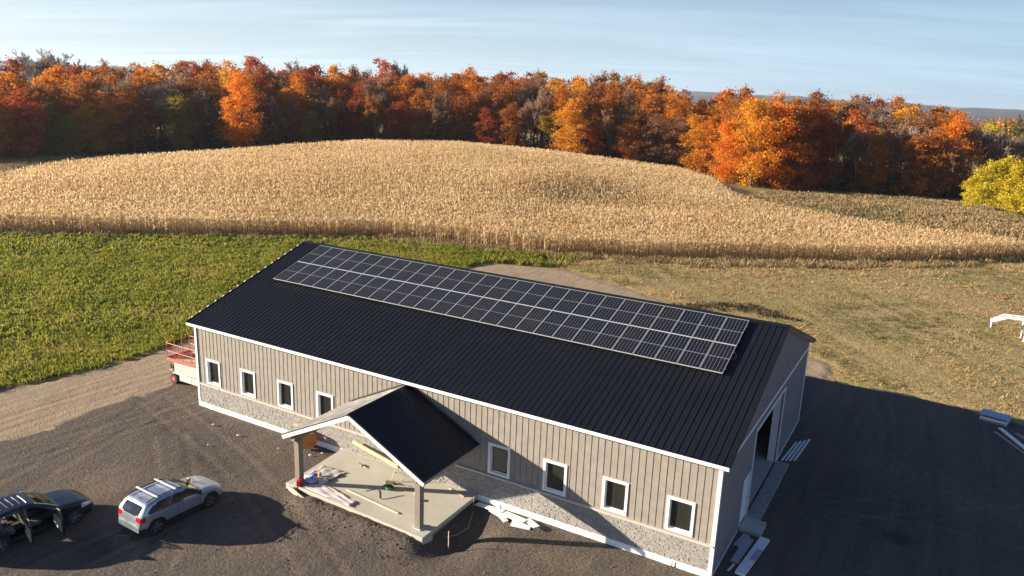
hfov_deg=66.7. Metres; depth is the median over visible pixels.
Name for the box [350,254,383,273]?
solar panel
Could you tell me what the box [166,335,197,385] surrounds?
scissor lift
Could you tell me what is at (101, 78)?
deciduous tree
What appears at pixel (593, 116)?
deciduous tree
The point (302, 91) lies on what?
maple tree
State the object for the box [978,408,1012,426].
sheet stack
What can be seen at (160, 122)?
deciduous tree
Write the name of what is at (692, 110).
deciduous tree
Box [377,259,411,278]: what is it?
solar panel
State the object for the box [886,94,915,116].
maple tree
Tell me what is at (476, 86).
maple tree
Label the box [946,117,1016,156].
distant wood
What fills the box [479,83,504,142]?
deciduous tree
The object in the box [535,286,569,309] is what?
solar panel
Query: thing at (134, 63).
maple tree
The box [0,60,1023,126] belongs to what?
hills
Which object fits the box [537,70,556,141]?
maple tree
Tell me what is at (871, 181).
deciduous tree
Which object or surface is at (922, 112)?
deciduous tree
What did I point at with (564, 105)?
deciduous tree
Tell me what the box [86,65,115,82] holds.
deciduous tree
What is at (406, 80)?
maple tree
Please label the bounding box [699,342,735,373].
solar panel
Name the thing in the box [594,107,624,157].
bare tree
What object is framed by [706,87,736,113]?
maple tree
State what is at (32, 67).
bare tree
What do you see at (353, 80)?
deciduous tree
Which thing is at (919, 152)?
deciduous tree
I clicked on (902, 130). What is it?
deciduous tree
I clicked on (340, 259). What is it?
solar panel
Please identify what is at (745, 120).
maple tree
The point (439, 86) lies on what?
deciduous tree
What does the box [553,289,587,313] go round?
solar panel
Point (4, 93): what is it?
maple tree
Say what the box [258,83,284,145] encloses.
deciduous tree
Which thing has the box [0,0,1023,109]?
sky
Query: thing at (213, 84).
deciduous tree
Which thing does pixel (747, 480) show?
door
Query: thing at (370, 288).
solar panel
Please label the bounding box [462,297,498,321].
solar panel
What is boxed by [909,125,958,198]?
deciduous tree
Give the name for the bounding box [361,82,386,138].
deciduous tree
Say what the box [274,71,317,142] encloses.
maple tree
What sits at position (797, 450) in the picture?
trim strip
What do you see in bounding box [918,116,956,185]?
maple tree
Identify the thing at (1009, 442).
trim board
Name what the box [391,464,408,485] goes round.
folding stand
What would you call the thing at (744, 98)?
maple tree
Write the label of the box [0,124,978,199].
undergrowth
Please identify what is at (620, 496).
indoor post
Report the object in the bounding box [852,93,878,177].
deciduous tree
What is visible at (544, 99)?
bare tree
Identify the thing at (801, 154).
bare tree
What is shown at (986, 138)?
bare tree
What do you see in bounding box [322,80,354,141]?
maple tree
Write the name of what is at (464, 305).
solar panel
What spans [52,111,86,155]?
deciduous tree
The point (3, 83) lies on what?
maple tree
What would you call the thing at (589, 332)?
solar panel
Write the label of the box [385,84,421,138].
maple tree
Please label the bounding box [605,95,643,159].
deciduous tree
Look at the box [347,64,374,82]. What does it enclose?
deciduous tree
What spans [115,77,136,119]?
bare tree
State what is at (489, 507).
foam sheet
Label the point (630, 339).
solar panel
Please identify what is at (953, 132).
maple tree
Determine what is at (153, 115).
deciduous tree
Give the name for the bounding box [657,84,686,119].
maple tree
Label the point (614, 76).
deciduous tree
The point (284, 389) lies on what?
window
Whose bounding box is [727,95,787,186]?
maple tree
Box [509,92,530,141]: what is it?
bare tree
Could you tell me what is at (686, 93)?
deciduous tree
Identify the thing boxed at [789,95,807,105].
maple tree
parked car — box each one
[0,489,93,553]
[119,476,222,534]
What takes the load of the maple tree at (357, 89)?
on the ground at (740, 188)
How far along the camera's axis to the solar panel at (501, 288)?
42.80 m
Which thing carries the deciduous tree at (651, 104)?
on the ground at (740, 188)
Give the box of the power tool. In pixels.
[385,480,400,484]
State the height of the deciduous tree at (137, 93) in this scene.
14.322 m
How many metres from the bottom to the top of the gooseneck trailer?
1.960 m
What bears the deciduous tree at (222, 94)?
on the ground at (740, 188)
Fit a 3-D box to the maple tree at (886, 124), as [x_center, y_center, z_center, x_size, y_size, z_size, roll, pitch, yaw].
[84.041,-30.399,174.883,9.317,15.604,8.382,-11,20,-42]
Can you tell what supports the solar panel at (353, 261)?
attached to the rail
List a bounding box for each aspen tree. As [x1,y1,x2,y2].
[960,175,975,206]
[966,169,987,207]
[968,128,988,165]
[968,159,1006,209]
[971,155,1019,209]
[976,121,1008,166]
[990,163,1022,211]
[993,161,1023,214]
[1012,166,1023,212]
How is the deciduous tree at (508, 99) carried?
on the ground at (740, 188)
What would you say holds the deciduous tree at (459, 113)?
on the ground at (740, 188)
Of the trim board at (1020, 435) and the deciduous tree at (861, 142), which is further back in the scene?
the deciduous tree at (861, 142)
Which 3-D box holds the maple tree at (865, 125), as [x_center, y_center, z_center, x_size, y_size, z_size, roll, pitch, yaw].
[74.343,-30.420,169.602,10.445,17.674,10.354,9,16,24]
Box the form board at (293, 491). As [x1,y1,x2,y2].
[289,485,303,497]
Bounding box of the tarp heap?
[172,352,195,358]
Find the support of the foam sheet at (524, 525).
on the gravel yard at (168, 452)
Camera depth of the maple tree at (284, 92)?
196.91 m
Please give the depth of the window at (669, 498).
31.52 m
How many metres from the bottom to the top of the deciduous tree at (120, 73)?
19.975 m
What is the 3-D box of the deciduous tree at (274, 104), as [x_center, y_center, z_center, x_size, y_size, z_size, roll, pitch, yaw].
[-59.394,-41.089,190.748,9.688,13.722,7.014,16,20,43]
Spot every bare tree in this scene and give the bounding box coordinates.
[5,48,74,85]
[25,71,49,85]
[65,58,91,79]
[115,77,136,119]
[136,79,180,131]
[159,76,178,131]
[208,97,234,148]
[263,71,284,137]
[318,94,347,142]
[384,61,410,85]
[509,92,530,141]
[517,97,547,147]
[520,85,553,147]
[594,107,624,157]
[792,126,814,186]
[831,97,865,171]
[858,109,892,176]
[891,125,935,170]
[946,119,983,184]
[973,128,1005,167]
[984,133,1023,167]
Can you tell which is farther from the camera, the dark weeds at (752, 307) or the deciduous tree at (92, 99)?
the deciduous tree at (92, 99)
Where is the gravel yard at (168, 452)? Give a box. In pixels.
[0,376,1023,575]
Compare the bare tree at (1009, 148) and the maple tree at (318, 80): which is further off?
the maple tree at (318, 80)
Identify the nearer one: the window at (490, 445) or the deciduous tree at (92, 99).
the window at (490, 445)
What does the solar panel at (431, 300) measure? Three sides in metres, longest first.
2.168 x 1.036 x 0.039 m
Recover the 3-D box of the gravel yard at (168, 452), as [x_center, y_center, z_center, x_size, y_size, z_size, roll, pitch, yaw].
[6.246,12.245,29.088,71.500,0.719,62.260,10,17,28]
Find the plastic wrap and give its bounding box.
[750,549,761,560]
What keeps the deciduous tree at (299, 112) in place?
on the ground at (740, 188)
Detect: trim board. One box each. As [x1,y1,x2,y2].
[994,431,1023,453]
[998,428,1023,448]
[1014,433,1023,439]
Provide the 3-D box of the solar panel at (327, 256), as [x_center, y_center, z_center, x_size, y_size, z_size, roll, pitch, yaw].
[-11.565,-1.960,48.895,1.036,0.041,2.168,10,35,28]
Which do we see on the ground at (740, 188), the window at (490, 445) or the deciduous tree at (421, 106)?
the deciduous tree at (421, 106)
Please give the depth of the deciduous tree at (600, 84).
210.09 m
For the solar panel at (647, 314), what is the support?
attached to the rail
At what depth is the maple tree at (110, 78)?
180.60 m
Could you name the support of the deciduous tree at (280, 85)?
on the ground at (740, 188)
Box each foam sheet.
[475,502,504,513]
[489,507,511,519]
[501,511,526,522]
[510,520,530,529]
[526,518,539,527]
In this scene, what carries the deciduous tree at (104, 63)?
on the ground at (740, 188)
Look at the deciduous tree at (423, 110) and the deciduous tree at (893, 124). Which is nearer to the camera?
the deciduous tree at (893, 124)
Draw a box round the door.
[738,470,750,526]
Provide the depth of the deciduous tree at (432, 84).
208.93 m
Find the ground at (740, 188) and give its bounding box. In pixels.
[0,122,1023,423]
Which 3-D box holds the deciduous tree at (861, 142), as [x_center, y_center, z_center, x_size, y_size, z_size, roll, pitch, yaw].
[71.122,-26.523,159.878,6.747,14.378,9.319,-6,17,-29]
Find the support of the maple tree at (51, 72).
on the ground at (740, 188)
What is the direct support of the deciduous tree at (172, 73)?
on the ground at (740, 188)
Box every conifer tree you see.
[997,120,1010,160]
[1006,114,1023,138]
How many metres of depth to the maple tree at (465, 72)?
235.97 m
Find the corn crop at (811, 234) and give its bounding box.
[0,138,1023,260]
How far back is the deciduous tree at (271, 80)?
205.15 m
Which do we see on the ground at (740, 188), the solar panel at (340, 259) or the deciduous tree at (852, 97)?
the deciduous tree at (852, 97)
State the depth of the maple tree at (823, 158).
157.28 m
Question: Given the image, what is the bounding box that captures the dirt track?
[0,265,837,440]
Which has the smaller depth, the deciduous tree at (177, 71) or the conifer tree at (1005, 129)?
the deciduous tree at (177, 71)
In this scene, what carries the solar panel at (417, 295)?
attached to the rail
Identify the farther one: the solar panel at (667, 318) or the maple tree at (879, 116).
the maple tree at (879, 116)
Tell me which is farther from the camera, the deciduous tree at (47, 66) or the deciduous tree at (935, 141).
the deciduous tree at (47, 66)
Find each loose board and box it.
[730,537,753,563]
[734,533,749,546]
[735,536,769,575]
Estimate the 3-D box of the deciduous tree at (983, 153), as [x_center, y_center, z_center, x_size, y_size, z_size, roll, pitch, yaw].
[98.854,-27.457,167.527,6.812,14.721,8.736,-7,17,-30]
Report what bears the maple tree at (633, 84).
on the ground at (740, 188)
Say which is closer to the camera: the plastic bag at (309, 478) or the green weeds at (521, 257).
the plastic bag at (309, 478)
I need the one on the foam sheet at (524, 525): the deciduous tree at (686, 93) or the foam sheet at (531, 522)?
the foam sheet at (531, 522)
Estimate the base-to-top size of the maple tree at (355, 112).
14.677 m
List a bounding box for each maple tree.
[0,55,31,87]
[0,71,32,131]
[0,78,13,94]
[0,85,22,149]
[0,86,53,158]
[0,104,27,158]
[17,90,52,152]
[27,65,66,111]
[50,63,70,85]
[60,79,85,91]
[63,73,105,104]
[67,63,92,79]
[68,102,108,154]
[77,67,105,88]
[89,95,133,153]
[95,81,130,122]
[100,72,127,119]
[126,62,153,76]
[126,67,152,88]
[135,60,182,148]
[183,60,215,104]
[207,58,262,143]
[216,68,267,147]
[241,54,274,83]
[250,70,281,142]
[274,69,289,76]
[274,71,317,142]
[274,87,299,145]
[280,75,323,144]
[300,64,329,122]
[304,75,335,140]
[315,75,345,138]
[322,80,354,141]
[324,62,349,91]
[336,92,373,142]
[342,72,352,86]
[342,75,374,138]
[364,57,400,136]
[375,85,403,138]
[380,101,414,140]
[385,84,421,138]
[388,72,425,138]
[418,71,434,133]
[436,83,460,140]
[449,73,466,92]
[451,87,480,143]
[458,69,477,81]
[462,73,493,117]
[462,79,485,139]
[470,106,502,144]
[486,71,518,86]
[504,77,528,103]
[518,69,539,144]
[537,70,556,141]
[537,88,584,151]
[545,78,568,96]
[549,76,563,148]
[550,78,570,95]
[550,96,592,154]
[565,74,591,137]
[579,121,608,155]
[621,77,648,103]
[624,73,656,92]
[653,92,680,160]
[655,99,688,165]
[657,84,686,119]
[664,92,703,162]
[675,112,713,173]
[693,113,725,175]
[696,98,709,116]
[705,93,739,122]
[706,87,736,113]
[709,117,749,181]
[709,119,751,182]
[710,98,745,171]
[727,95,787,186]
[730,95,760,116]
[738,100,763,171]
[746,100,808,189]
[749,89,789,112]
[770,102,827,189]
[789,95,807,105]
[796,103,844,190]
[822,99,849,114]
[822,111,843,171]
[825,120,856,185]
[828,107,878,183]
[829,105,861,175]
[865,117,903,172]
[866,107,892,169]
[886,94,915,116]
[893,104,924,179]
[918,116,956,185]
[921,111,946,125]
[932,115,987,191]
[937,109,970,128]
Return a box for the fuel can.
[296,477,302,486]
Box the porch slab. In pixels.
[286,449,477,544]
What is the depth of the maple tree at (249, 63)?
206.03 m
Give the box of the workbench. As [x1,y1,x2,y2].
[670,519,689,530]
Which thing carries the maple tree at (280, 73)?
on the ground at (740, 188)
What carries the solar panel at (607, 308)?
attached to the rail
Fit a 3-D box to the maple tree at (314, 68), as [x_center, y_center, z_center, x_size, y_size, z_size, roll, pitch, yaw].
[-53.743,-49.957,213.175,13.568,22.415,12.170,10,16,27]
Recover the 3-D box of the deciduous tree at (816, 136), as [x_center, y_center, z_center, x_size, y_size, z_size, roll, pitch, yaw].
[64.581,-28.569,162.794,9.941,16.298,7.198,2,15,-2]
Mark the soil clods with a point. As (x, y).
(357, 525)
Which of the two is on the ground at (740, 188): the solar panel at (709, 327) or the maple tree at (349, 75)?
the maple tree at (349, 75)
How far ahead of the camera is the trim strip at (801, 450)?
42.88 m
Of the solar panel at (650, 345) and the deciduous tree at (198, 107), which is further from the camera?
the deciduous tree at (198, 107)
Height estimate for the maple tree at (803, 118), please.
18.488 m
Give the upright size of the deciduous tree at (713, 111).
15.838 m
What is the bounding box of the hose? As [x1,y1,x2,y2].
[445,497,473,537]
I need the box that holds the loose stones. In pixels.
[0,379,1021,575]
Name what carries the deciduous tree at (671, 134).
on the ground at (740, 188)
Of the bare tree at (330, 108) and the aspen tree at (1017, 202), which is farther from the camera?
the bare tree at (330, 108)
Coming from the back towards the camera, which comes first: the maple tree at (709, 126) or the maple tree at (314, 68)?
the maple tree at (314, 68)
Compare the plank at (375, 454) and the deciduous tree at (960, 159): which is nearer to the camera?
the plank at (375, 454)
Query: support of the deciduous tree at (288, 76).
on the ground at (740, 188)
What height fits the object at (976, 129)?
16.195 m
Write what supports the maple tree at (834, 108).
on the ground at (740, 188)
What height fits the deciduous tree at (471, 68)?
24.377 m
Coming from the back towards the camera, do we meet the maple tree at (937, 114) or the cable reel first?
the maple tree at (937, 114)
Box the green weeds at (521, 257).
[475,246,583,266]
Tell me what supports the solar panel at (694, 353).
attached to the rail
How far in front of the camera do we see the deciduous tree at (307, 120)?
191.72 m
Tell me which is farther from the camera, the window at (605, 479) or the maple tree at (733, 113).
the maple tree at (733, 113)
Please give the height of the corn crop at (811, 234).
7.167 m
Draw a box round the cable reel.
[303,433,316,448]
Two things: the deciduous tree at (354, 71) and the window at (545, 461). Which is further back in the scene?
the deciduous tree at (354, 71)
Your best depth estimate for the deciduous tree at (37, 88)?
167.05 m
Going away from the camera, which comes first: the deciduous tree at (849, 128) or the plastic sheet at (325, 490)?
the plastic sheet at (325, 490)
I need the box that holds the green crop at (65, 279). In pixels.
[0,231,508,387]
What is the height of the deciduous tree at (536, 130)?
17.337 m
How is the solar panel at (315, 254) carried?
attached to the metal barn
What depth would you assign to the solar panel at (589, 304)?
40.27 m
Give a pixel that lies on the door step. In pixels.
(752, 526)
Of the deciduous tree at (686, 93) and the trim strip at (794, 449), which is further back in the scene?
the deciduous tree at (686, 93)
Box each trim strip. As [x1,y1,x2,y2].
[781,442,796,460]
[785,441,801,460]
[789,440,805,460]
[793,439,810,460]
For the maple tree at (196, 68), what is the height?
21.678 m
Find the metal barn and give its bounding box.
[185,241,815,575]
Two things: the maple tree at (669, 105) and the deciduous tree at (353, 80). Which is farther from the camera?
the deciduous tree at (353, 80)
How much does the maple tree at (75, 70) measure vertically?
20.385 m
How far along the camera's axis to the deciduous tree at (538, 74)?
206.34 m
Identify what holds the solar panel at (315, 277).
attached to the rail
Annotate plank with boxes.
[346,489,398,513]
[352,440,397,468]
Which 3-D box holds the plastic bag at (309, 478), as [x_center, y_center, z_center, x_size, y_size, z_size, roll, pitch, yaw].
[-9.578,9.077,37.067,0.861,0.253,0.649,10,17,28]
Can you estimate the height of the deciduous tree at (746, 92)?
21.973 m
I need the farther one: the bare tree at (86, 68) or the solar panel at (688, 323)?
the bare tree at (86, 68)
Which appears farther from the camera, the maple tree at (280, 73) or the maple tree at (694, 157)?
the maple tree at (280, 73)
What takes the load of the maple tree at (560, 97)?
on the ground at (740, 188)
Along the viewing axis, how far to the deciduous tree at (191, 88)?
183.65 m
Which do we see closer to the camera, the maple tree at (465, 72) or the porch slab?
the porch slab
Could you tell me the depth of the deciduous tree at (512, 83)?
201.28 m
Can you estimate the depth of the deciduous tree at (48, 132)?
157.80 m
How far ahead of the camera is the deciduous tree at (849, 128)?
158.18 m
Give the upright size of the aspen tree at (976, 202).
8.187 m
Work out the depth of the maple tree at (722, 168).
159.26 m
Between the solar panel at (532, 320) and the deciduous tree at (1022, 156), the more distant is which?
the deciduous tree at (1022, 156)
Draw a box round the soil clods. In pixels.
[269,495,438,569]
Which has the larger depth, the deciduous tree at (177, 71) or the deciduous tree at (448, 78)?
the deciduous tree at (448, 78)
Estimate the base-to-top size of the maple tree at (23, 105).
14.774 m
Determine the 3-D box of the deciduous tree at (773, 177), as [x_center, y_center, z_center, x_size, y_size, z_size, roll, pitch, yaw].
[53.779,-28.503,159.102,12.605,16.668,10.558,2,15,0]
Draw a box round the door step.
[738,516,765,537]
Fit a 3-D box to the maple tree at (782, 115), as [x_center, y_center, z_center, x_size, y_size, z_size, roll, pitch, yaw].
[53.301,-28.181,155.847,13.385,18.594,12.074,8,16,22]
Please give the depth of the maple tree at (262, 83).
198.22 m
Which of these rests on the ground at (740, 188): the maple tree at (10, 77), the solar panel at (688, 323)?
the maple tree at (10, 77)
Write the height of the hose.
0.619 m
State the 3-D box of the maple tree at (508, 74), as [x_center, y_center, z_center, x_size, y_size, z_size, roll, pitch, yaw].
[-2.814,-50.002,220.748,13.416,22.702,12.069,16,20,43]
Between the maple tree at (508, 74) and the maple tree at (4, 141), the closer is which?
the maple tree at (4, 141)
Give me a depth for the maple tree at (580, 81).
201.60 m
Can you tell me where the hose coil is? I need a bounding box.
[382,484,394,489]
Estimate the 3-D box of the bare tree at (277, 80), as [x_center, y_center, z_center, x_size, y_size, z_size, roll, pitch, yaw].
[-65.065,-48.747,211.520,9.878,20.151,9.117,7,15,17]
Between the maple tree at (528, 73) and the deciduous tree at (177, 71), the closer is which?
the deciduous tree at (177, 71)
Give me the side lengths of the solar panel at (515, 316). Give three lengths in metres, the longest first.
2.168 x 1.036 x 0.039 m
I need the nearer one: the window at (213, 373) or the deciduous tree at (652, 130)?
the window at (213, 373)
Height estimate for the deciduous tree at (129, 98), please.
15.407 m
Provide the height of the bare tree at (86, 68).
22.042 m
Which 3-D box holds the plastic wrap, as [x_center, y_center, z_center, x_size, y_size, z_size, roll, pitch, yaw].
[10.245,11.204,32.660,0.240,0.035,0.900,12,18,34]
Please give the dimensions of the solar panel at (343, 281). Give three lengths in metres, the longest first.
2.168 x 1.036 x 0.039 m
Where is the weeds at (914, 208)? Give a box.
[0,154,1023,269]
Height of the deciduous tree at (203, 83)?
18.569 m
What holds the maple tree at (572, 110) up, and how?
on the ground at (740, 188)
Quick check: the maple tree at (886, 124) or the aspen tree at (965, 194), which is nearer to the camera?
the aspen tree at (965, 194)
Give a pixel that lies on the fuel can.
(299, 482)
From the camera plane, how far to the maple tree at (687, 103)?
187.09 m
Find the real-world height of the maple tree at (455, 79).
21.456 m
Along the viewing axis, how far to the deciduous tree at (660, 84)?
205.64 m
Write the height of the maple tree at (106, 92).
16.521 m
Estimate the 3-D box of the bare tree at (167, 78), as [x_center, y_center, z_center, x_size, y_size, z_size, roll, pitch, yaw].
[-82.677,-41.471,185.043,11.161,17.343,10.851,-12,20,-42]
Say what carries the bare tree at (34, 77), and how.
on the ground at (740, 188)
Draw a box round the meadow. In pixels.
[508,256,1023,424]
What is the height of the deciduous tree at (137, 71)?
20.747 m
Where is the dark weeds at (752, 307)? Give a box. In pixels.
[673,300,809,323]
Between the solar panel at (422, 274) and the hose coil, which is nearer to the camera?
the hose coil
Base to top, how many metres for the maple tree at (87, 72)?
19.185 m
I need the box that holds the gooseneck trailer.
[990,314,1023,341]
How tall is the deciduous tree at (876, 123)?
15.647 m
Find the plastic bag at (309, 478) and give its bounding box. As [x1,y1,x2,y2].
[304,474,318,482]
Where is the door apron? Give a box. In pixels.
[746,461,788,519]
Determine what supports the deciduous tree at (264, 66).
on the ground at (740, 188)
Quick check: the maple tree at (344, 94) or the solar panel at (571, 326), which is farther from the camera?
the maple tree at (344, 94)
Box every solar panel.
[273,261,308,280]
[286,264,321,283]
[298,245,332,263]
[299,266,334,286]
[310,248,344,265]
[312,269,348,289]
[324,250,357,268]
[325,271,361,292]
[336,252,370,270]
[339,274,375,295]
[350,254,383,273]
[353,277,389,298]
[363,257,397,276]
[368,279,404,301]
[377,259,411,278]
[382,282,418,304]
[392,261,425,281]
[398,285,434,307]
[406,264,440,284]
[413,288,449,311]
[421,267,455,287]
[429,291,465,314]
[436,269,470,290]
[445,294,482,318]
[451,272,486,293]
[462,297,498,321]
[467,275,502,296]
[479,300,515,325]
[484,277,518,300]
[496,304,533,329]
[501,280,535,303]
[514,307,551,333]
[517,283,552,306]
[533,310,569,337]
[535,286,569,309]
[552,314,588,341]
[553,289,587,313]
[571,292,606,317]
[571,318,608,345]
[590,296,624,320]
[591,321,628,349]
[610,299,644,324]
[612,325,648,354]
[629,302,663,328]
[633,329,669,358]
[650,306,684,332]
[654,333,690,363]
[671,309,705,337]
[677,337,713,368]
[692,313,726,340]
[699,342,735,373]
[714,317,748,345]
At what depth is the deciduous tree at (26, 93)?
157.53 m
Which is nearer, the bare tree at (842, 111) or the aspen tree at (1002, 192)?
the aspen tree at (1002, 192)
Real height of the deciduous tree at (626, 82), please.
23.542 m
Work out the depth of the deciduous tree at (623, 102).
194.79 m
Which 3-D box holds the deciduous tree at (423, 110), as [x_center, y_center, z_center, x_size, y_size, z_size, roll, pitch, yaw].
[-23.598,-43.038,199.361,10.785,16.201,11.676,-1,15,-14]
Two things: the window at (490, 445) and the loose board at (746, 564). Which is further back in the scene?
the window at (490, 445)
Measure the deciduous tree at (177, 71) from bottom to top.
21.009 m
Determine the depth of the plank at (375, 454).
38.68 m
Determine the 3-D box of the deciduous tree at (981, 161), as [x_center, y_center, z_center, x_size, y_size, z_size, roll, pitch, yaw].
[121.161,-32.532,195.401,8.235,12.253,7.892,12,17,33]
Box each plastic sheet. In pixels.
[303,482,356,505]
[305,465,344,480]
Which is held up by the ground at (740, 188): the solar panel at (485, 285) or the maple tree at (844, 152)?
the maple tree at (844, 152)
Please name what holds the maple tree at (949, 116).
on the ground at (740, 188)
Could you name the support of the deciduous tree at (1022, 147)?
on the ground at (740, 188)
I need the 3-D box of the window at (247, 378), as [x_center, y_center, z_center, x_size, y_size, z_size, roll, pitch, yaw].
[-14.647,5.295,43.323,1.160,1.520,0.175,10,17,28]
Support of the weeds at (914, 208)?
on the ground at (740, 188)
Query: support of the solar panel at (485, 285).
attached to the rail
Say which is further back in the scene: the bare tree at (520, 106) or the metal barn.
the bare tree at (520, 106)
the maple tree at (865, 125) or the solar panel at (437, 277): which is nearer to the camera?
the solar panel at (437, 277)
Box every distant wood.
[713,104,1023,164]
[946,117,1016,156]
[964,117,1023,136]
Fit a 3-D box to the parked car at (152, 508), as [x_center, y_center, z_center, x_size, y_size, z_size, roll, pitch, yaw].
[-14.918,9.208,34.270,2.100,1.638,4.270,11,17,31]
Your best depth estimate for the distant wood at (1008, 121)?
394.76 m
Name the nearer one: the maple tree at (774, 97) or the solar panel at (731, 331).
the solar panel at (731, 331)
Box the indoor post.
[618,484,621,508]
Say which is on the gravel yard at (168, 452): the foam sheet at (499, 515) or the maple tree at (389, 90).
the foam sheet at (499, 515)
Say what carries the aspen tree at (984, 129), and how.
on the ground at (740, 188)
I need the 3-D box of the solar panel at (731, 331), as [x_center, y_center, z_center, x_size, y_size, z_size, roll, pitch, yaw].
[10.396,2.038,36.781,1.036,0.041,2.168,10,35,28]
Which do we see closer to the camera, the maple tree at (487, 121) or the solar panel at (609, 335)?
the solar panel at (609, 335)
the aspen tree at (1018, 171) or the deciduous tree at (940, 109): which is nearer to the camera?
the aspen tree at (1018, 171)
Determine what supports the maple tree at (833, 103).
on the ground at (740, 188)
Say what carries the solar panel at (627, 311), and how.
attached to the rail
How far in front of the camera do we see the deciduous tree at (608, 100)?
190.35 m
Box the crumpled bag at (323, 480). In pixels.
[317,477,327,483]
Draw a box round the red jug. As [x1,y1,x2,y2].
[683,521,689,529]
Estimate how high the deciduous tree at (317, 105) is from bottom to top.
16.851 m
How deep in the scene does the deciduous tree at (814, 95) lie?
196.00 m
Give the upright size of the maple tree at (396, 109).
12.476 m
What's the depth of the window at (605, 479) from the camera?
32.87 m
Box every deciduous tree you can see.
[5,86,48,131]
[5,89,42,155]
[25,101,74,155]
[31,82,69,138]
[31,84,77,155]
[40,61,63,78]
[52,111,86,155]
[56,73,98,153]
[61,83,84,116]
[74,89,110,153]
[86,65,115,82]
[87,70,123,139]
[94,57,117,76]
[105,66,134,84]
[106,84,156,152]
[116,78,146,123]
[117,90,153,149]
[123,72,159,147]
[126,65,149,81]
[134,97,169,151]
[156,91,196,149]
[157,88,203,150]
[165,68,179,130]
[168,60,194,76]
[168,72,199,147]
[171,64,200,83]
[177,77,214,148]
[179,89,221,149]
[192,77,224,147]
[193,63,227,136]
[194,73,221,141]
[201,59,226,86]
[216,72,240,137]
[227,71,273,147]
[245,68,276,87]
[256,94,286,145]
[258,62,275,74]
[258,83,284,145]
[264,68,276,128]
[267,79,293,143]
[270,94,310,145]
[281,59,317,76]
[281,66,303,85]
[299,110,324,144]
[305,81,336,140]
[335,81,360,139]
[340,73,360,136]
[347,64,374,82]
[358,92,387,139]
[360,77,393,129]
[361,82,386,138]
[363,72,400,139]
[402,87,438,139]
[411,75,429,118]
[414,88,437,133]
[418,79,447,138]
[425,73,453,93]
[426,75,460,139]
[428,90,453,139]
[443,91,483,142]
[452,63,476,84]
[469,82,500,128]
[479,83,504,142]
[480,84,524,145]
[482,70,509,109]
[494,76,532,142]
[494,101,529,146]
[515,75,548,139]
[518,69,551,143]
[532,89,564,148]
[536,113,563,150]
[558,90,585,148]
[565,76,588,93]
[569,89,602,141]
[574,86,609,149]
[586,83,622,157]
[587,81,606,98]
[587,86,607,128]
[588,70,610,92]
[597,69,631,98]
[597,93,623,146]
[600,81,629,110]
[604,75,634,95]
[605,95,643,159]
[610,87,641,134]
[611,115,645,161]
[625,92,666,162]
[629,88,670,154]
[630,112,673,164]
[638,75,676,97]
[641,86,658,101]
[652,116,694,168]
[675,86,693,103]
[677,105,707,170]
[699,107,724,168]
[703,103,723,123]
[725,83,755,109]
[749,108,810,186]
[765,94,796,114]
[798,98,834,123]
[805,88,833,115]
[806,115,836,188]
[814,115,861,190]
[841,94,866,119]
[841,128,883,191]
[851,131,898,193]
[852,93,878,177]
[856,118,889,167]
[862,95,889,165]
[876,122,914,192]
[877,127,915,194]
[883,102,915,167]
[883,112,919,184]
[887,133,940,196]
[898,112,940,188]
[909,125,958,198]
[911,102,926,116]
[922,104,949,118]
[931,135,969,198]
[951,112,983,182]
[964,127,991,187]
[976,133,1007,168]
[1000,140,1023,167]
[1013,135,1023,154]
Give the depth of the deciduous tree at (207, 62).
198.37 m
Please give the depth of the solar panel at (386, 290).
44.25 m
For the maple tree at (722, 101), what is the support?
on the ground at (740, 188)
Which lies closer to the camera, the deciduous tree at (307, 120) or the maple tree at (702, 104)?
the deciduous tree at (307, 120)
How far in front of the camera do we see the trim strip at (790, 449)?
42.62 m
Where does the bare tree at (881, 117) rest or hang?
on the ground at (740, 188)
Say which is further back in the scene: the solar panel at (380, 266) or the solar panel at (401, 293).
the solar panel at (380, 266)
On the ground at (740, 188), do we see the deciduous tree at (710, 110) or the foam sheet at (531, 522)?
the deciduous tree at (710, 110)
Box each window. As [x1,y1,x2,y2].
[205,358,220,386]
[240,368,255,398]
[277,379,293,410]
[316,391,333,416]
[487,442,510,478]
[542,458,567,496]
[601,476,628,515]
[664,495,695,536]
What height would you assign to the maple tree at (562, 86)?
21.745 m
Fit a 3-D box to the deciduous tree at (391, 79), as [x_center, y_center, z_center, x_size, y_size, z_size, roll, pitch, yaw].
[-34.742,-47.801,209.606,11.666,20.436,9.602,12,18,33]
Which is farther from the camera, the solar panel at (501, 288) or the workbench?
the solar panel at (501, 288)
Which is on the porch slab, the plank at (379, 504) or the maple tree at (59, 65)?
the plank at (379, 504)
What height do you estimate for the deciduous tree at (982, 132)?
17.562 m

